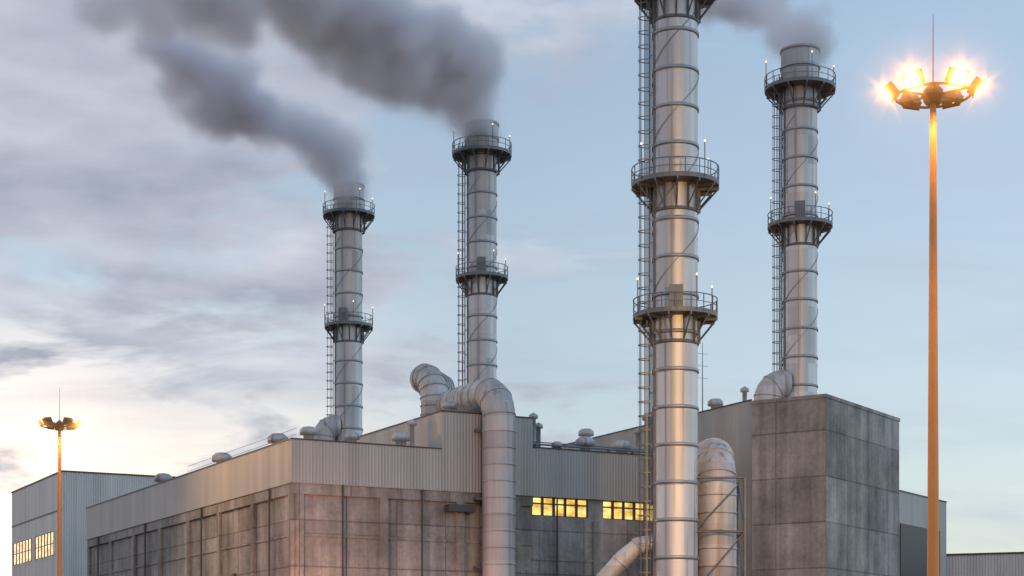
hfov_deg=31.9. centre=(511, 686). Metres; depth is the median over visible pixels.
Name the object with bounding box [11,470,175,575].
industrial building
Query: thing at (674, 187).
stack
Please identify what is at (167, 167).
sky
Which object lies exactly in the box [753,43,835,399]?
stack
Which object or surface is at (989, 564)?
shed
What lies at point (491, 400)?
duct
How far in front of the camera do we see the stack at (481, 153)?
181.73 m
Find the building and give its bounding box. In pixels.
[86,399,751,575]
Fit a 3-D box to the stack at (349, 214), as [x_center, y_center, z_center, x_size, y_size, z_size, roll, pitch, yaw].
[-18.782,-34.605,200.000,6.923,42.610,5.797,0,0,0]
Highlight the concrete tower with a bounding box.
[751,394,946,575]
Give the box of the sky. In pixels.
[0,0,1023,575]
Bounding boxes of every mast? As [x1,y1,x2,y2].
[34,388,84,575]
[880,28,986,575]
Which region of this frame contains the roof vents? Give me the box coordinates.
[154,343,748,482]
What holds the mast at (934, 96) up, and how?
on the ground
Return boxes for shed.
[946,552,1023,575]
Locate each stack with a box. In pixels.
[314,181,374,440]
[452,119,511,386]
[631,0,718,575]
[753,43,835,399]
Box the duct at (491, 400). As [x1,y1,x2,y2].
[410,363,515,575]
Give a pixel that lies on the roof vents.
(584, 441)
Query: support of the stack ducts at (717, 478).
on the ground
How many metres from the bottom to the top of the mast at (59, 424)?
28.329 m
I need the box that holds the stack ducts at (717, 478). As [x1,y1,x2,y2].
[596,438,746,575]

